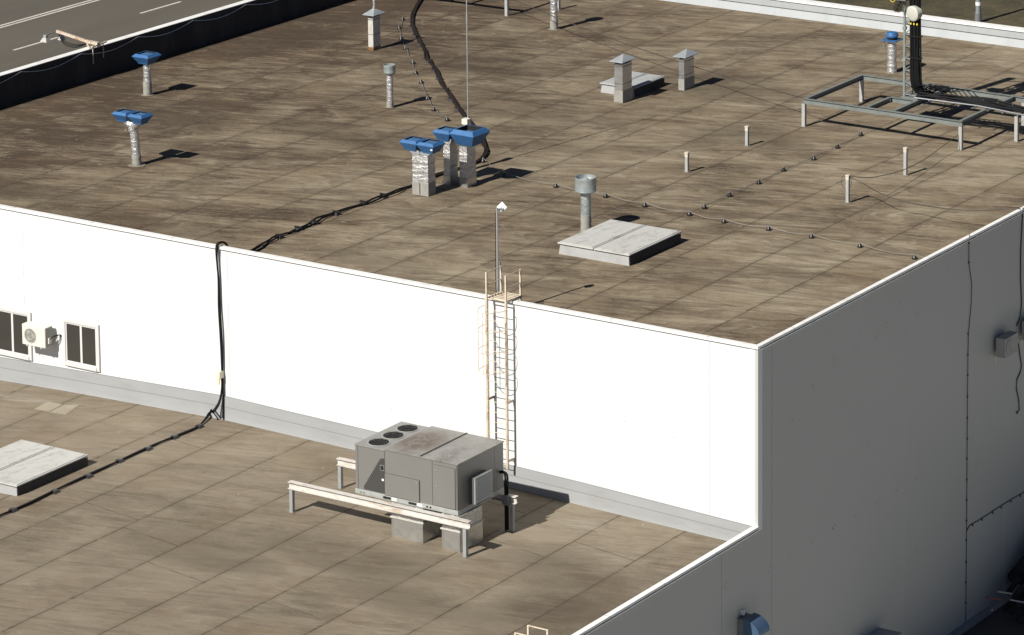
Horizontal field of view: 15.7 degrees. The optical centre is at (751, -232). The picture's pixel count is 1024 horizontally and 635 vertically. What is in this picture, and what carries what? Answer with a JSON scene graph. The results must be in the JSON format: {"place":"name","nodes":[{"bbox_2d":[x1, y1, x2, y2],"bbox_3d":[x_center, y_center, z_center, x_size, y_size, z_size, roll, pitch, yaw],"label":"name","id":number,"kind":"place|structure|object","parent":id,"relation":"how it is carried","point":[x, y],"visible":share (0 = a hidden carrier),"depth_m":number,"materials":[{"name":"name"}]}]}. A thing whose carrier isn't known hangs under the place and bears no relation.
{"place":"outdoors","nodes":[
{"label":"outdoors","id":0,"kind":"place"},
{"bbox_2d":[0,0,242,72],"bbox_3d":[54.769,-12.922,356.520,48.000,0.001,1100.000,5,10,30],"label":"road","id":1,"kind":"structure","parent":0,"point":[100,21],"depth_m":191.87,"materials":[{"name":"grey asphalt"}]},
{"bbox_2d":[0,0,90,25],"bbox_3d":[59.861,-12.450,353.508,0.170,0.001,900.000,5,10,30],"label":"road marking","id":2,"kind":"object","parent":1,"relation":"on","point":[45,12],"depth_m":193.71,"materials":[{"name":"paint"}]},
{"bbox_2d":[0,0,97,27],"bbox_3d":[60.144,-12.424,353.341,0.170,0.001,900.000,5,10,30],"label":"road marking","id":3,"kind":"object","parent":1,"relation":"on","point":[48,14],"depth_m":193.25,"materials":[{"name":"paint"}]},
{"bbox_2d":[14,1,180,49],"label":"road marking","id":4,"kind":"object","parent":1,"relation":"on","point":[141,12],"visible":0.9,"depth_m":193.71,"materials":[{"name":"paint"}]},
{"bbox_2d":[814,0,1023,27],"bbox_3d":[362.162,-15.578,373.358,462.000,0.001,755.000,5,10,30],"label":"grass","id":5,"kind":"structure","parent":0,"point":[1007,12],"depth_m":194.68,"materials":[{"name":"green plant"}]},
{"bbox_2d":[975,0,981,21],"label":"lamp post","id":6,"kind":"object","parent":5,"relation":"on","point":[978,15],"visible":0.8,"depth_m":191.26,"materials":[{"name":"metal"}]},
{"bbox_2d":[961,585,1023,634],"bbox_3d":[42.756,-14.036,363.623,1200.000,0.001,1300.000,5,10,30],"label":"ground","id":7,"kind":"structure","parent":0,"point":[997,605],"depth_m":113.06,"materials":[{"name":"concrete"}]},
{"bbox_2d":[0,0,1023,634],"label":"warehouse building","id":8,"kind":"structure","parent":7,"relation":"on","point":[716,426],"depth_m":109.06,"materials":[{"name":"metal"}]},
{"bbox_2d":[0,306,32,360],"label":"window","id":9,"kind":"structure","parent":8,"relation":"in","point":[11,320],"depth_m":113.18,"materials":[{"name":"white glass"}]},
{"bbox_2d":[22,321,60,348],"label":"wall condenser","id":10,"kind":"object","parent":8,"relation":"attached to","point":[36,334],"depth_m":112.14,"materials":[{"name":"white metal"}]},
{"bbox_2d":[0,440,87,495],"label":"skylight","id":11,"kind":"object","parent":8,"relation":"on","point":[26,466],"visible":1,"depth_m":104.59,"materials":[{"name":"white metal"}]},
{"bbox_2d":[40,30,106,63],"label":"floodlight arm","id":12,"kind":"object","parent":8,"relation":"attached to","point":[46,38],"visible":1,"depth_m":131.87},
{"bbox_2d":[62,317,100,371],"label":"window","id":13,"kind":"structure","parent":8,"relation":"in","point":[81,340],"depth_m":111.81,"materials":[{"name":"white glass"}]},
{"bbox_2d":[0,241,227,515],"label":"cable drop","id":14,"kind":"object","parent":8,"relation":"attached to","point":[118,460],"visible":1,"depth_m":107.89,"materials":[{"name":"plastic"}]},
{"bbox_2d":[112,108,152,166],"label":"roof vent","id":15,"kind":"object","parent":8,"relation":"on","point":[133,121],"visible":1,"depth_m":119.81,"materials":[{"name":"metal"}]},
{"bbox_2d":[0,0,276,82],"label":"looped wire","id":16,"kind":"object","parent":8,"relation":"attached to","point":[136,37],"visible":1,"depth_m":133.75,"materials":[{"name":"metal"}]},
{"bbox_2d":[132,51,160,95],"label":"roof vent","id":17,"kind":"object","parent":8,"relation":"on","point":[146,59],"visible":1,"depth_m":129.11,"materials":[{"name":"metal"}]},
{"bbox_2d":[215,370,223,384],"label":"junction box","id":18,"kind":"object","parent":8,"relation":"attached to","point":[219,374],"visible":1,"depth_m":108.91,"materials":[{"name":"white plastic"}]},
{"bbox_2d":[250,184,411,251],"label":"cable bundle","id":19,"kind":"object","parent":8,"relation":"on","point":[314,221],"visible":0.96,"depth_m":113.88,"materials":[{"name":"plastic"}]},
{"bbox_2d":[362,0,384,50],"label":"chimney stack","id":20,"kind":"object","parent":8,"relation":"on","point":[374,17],"visible":1,"depth_m":135.88,"materials":[{"name":"paint"}]},
{"bbox_2d":[383,63,395,107],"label":"roof vent","id":21,"kind":"object","parent":8,"relation":"on","point":[389,70],"visible":1,"depth_m":127.39,"materials":[{"name":"metal"}]},
{"bbox_2d":[288,457,518,558],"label":"unit stand","id":22,"kind":"object","parent":8,"relation":"on","point":[294,486],"visible":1,"depth_m":100.64,"materials":[{"name":"white metal"}]},
{"bbox_2d":[354,421,510,530],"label":"air handler","id":23,"kind":"object","parent":22,"relation":"on","point":[448,471],"visible":1,"depth_m":100.06,"materials":[{"name":"metal"}]},
{"bbox_2d":[433,465,454,509],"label":"door","id":24,"kind":"structure","parent":23,"relation":"in","point":[444,477],"depth_m":99.20,"materials":[{"name":"beige metal"}]},
{"bbox_2d":[388,501,438,542],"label":"duct box","id":25,"kind":"object","parent":8,"relation":"on","point":[414,529],"visible":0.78,"depth_m":100.01,"materials":[{"name":"paint"}]},
{"bbox_2d":[399,136,444,196],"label":"roof vent","id":26,"kind":"object","parent":8,"relation":"on","point":[422,150],"visible":1,"depth_m":116.40,"materials":[{"name":"metal"}]},
{"bbox_2d":[399,21,445,116],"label":"roof wire","id":27,"kind":"object","parent":8,"relation":"on","point":[416,74],"visible":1,"depth_m":131.91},
{"bbox_2d":[432,126,457,185],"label":"roof vent","id":28,"kind":"object","parent":8,"relation":"on","point":[450,162],"visible":0.99,"depth_m":117.62,"materials":[{"name":"metal"}]},
{"bbox_2d":[409,0,487,176],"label":"cable bundle","id":29,"kind":"object","parent":8,"relation":"on","point":[439,78],"visible":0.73,"depth_m":131.49,"materials":[{"name":"plastic"}]},
{"bbox_2d":[440,505,483,552],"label":"duct box","id":30,"kind":"object","parent":8,"relation":"on","point":[452,538],"visible":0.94,"depth_m":99.44,"materials":[{"name":"paint"}]},
{"bbox_2d":[466,0,468,117],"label":"whip mast","id":31,"kind":"object","parent":8,"relation":"on","point":[467,58],"visible":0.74,"depth_m":118.86,"materials":[{"name":"metal"}]},
{"bbox_2d":[449,124,489,187],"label":"roof vent","id":32,"kind":"object","parent":8,"relation":"on","point":[467,138],"visible":1,"depth_m":117.33,"materials":[{"name":"metal"}]},
{"bbox_2d":[462,117,470,125],"bbox_3d":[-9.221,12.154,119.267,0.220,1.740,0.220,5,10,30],"label":"junction box","id":33,"kind":"object","parent":32,"relation":"on","point":[465,121],"visible":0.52,"depth_m":119.09,"materials":[{"name":"paint"}]},
{"bbox_2d":[477,266,521,469],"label":"cage ladder","id":34,"kind":"object","parent":8,"relation":"attached to","point":[486,313],"visible":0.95,"depth_m":103.35,"materials":[{"name":"metal"}]},
{"bbox_2d":[495,202,506,296],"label":"antenna pole","id":35,"kind":"object","parent":8,"relation":"on","point":[501,206],"visible":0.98,"depth_m":103.80,"materials":[{"name":"metal"}]},
{"bbox_2d":[514,625,548,634],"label":"side ladder","id":36,"kind":"object","parent":8,"relation":"attached to","point":[528,630],"visible":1,"depth_m":90.31,"materials":[{"name":"white metal"}]},
{"bbox_2d":[505,0,560,15],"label":"steel platform","id":37,"kind":"structure","parent":8,"relation":"on","point":[507,7],"depth_m":141.58,"materials":[{"name":"grey metal"}]},
{"bbox_2d":[548,0,559,30],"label":"roof vent","id":38,"kind":"object","parent":8,"relation":"on","point":[553,20],"visible":1,"depth_m":139.20,"materials":[{"name":"metal"}]},
{"bbox_2d":[575,174,596,231],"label":"roof vent","id":39,"kind":"object","parent":8,"relation":"on","point":[585,186],"visible":0.97,"depth_m":112.22,"materials":[{"name":"silver metal"}]},
{"bbox_2d":[557,219,681,265],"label":"skylight","id":40,"kind":"object","parent":8,"relation":"attached to","point":[620,242],"visible":1,"depth_m":110.13,"materials":[{"name":"white"}]},
{"bbox_2d":[609,54,635,102],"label":"chimney stack","id":41,"kind":"object","parent":8,"relation":"on","point":[623,78],"visible":1,"depth_m":128.26,"materials":[{"name":"metal"}]},
{"bbox_2d":[600,71,664,96],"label":"skylight","id":42,"kind":"object","parent":8,"relation":"on","point":[642,83],"visible":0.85,"depth_m":129.85,"materials":[{"name":"white"}]},
{"bbox_2d":[673,49,699,90],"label":"chimney stack","id":43,"kind":"object","parent":8,"relation":"on","point":[686,69],"visible":1,"depth_m":130.03,"materials":[{"name":"metal"}]},
{"bbox_2d":[684,151,690,172],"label":"roof post","id":44,"kind":"object","parent":8,"relation":"on","point":[686,153],"visible":1,"depth_m":119.16,"materials":[{"name":"white metal"}]},
{"bbox_2d":[483,158,922,256],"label":"roof wire","id":45,"kind":"object","parent":8,"relation":"on","point":[713,218],"visible":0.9,"depth_m":113.58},
{"bbox_2d":[744,125,750,146],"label":"roof post","id":46,"kind":"object","parent":8,"relation":"on","point":[746,136],"visible":1,"depth_m":122.39,"materials":[{"name":"white metal"}]},
{"bbox_2d":[737,609,769,634],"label":"wall hood vent","id":47,"kind":"object","parent":8,"relation":"attached to","point":[752,624],"depth_m":99.26,"materials":[{"name":"blue metal"}]},
{"bbox_2d":[696,132,860,209],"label":"roof wire","id":48,"kind":"object","parent":8,"relation":"on","point":[777,171],"visible":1,"depth_m":119.10,"materials":[{"name":"grey metal"}]},
{"bbox_2d":[844,174,850,203],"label":"roof post","id":49,"kind":"object","parent":8,"relation":"on","point":[847,179],"visible":1,"depth_m":115.54,"materials":[{"name":"white metal"}]},
{"bbox_2d":[850,177,1020,210],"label":"stay wire","id":50,"kind":"object","parent":49,"relation":"attached to","point":[932,206],"visible":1,"depth_m":113.16,"materials":[{"name":"black metal"}]},
{"bbox_2d":[868,627,902,634],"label":"canopy","id":51,"kind":"object","parent":8,"relation":"attached to","point":[880,631],"visible":1,"depth_m":106.10,"materials":[{"name":"metal"}]},
{"bbox_2d":[881,31,902,73],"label":"roof vent","id":52,"kind":"object","parent":8,"relation":"on","point":[892,39],"visible":1,"depth_m":132.38,"materials":[{"name":"metal"}]},
{"bbox_2d":[902,147,908,175],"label":"roof post","id":53,"kind":"object","parent":8,"relation":"on","point":[905,161],"visible":1,"depth_m":118.75,"materials":[{"name":"white metal"}]},
{"bbox_2d":[801,74,1023,150],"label":"steel platform","id":54,"kind":"structure","parent":8,"relation":"on","point":[899,112],"depth_m":124.72,"materials":[{"name":"grey metal"}]},
{"bbox_2d":[515,0,802,97],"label":"stay wire","id":55,"kind":"object","parent":54,"relation":"attached to","point":[657,54],"visible":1,"depth_m":132.73,"materials":[{"name":"grey metal"}]},
{"bbox_2d":[850,135,957,177],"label":"stay wire","id":56,"kind":"object","parent":54,"relation":"hanging from","point":[906,168],"visible":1,"depth_m":117.93,"materials":[{"name":"grey metal"}]},
{"bbox_2d":[900,0,916,99],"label":"lattice mast","id":57,"kind":"object","parent":54,"relation":"on","point":[905,58],"visible":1,"depth_m":125.51,"materials":[{"name":"metal"}]},
{"bbox_2d":[890,0,907,12],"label":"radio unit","id":58,"kind":"object","parent":57,"relation":"attached to","point":[898,5],"visible":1,"depth_m":125.13,"materials":[{"name":"plastic"}]},
{"bbox_2d":[906,6,921,20],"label":"dish antenna","id":59,"kind":"object","parent":57,"relation":"attached to","point":[913,13],"visible":1,"depth_m":124.70,"materials":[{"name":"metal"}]},
{"bbox_2d":[908,0,925,93],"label":"mast cables","id":60,"kind":"object","parent":57,"relation":"attached to","point":[915,57],"visible":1,"depth_m":125.05,"materials":[{"name":"plastic"}]},
{"bbox_2d":[912,83,1023,115],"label":"cable tray","id":61,"kind":"object","parent":54,"relation":"on","point":[929,95],"visible":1,"depth_m":124.20,"materials":[{"name":"grey metal"}]},
{"bbox_2d":[965,233,971,621],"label":"wall cable","id":62,"kind":"object","parent":8,"relation":"attached to","point":[967,422],"depth_m":110.28,"materials":[{"name":"rubber"}]},
{"bbox_2d":[967,492,1023,529],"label":"wall cable","id":63,"kind":"object","parent":8,"relation":"attached to","point":[981,519],"depth_m":112.36,"materials":[{"name":"rubber"}]},
{"bbox_2d":[994,331,1017,362],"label":"wall condenser","id":64,"kind":"object","parent":8,"relation":"attached to","point":[1006,344],"depth_m":111.37,"materials":[{"name":"white metal"}]},
{"bbox_2d":[1016,343,1021,413],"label":"wall cable","id":65,"kind":"object","parent":8,"relation":"attached to","point":[1018,377],"depth_m":113.11,"materials":[{"name":"rubber"}]},
{"bbox_2d":[1016,208,1023,325],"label":"wall cable","id":66,"kind":"object","parent":8,"relation":"attached to","point":[1020,267],"depth_m":112.61,"materials":[{"name":"rubber"}]},
{"bbox_2d":[1020,320,1023,345],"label":"wall condenser","id":67,"kind":"object","parent":8,"relation":"attached to","point":[1022,338],"depth_m":112.80,"materials":[{"name":"white metal"}]},
{"bbox_2d":[948,607,992,634],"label":"kerb","id":68,"kind":"structure","parent":7,"relation":"on","point":[972,621],"depth_m":111.38,"materials":[{"name":"grey concrete"}]},
{"bbox_2d":[962,593,1023,634],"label":"pavement","id":69,"kind":"structure","parent":0,"point":[999,621],"depth_m":111.32,"materials":[{"name":"grey concrete"}]},
{"bbox_2d":[986,556,1023,623],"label":"scrap heap","id":70,"kind":"object","parent":69,"relation":"on","point":[1015,576],"visible":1,"depth_m":112.34,"materials":[{"name":"metal"}]}
]}

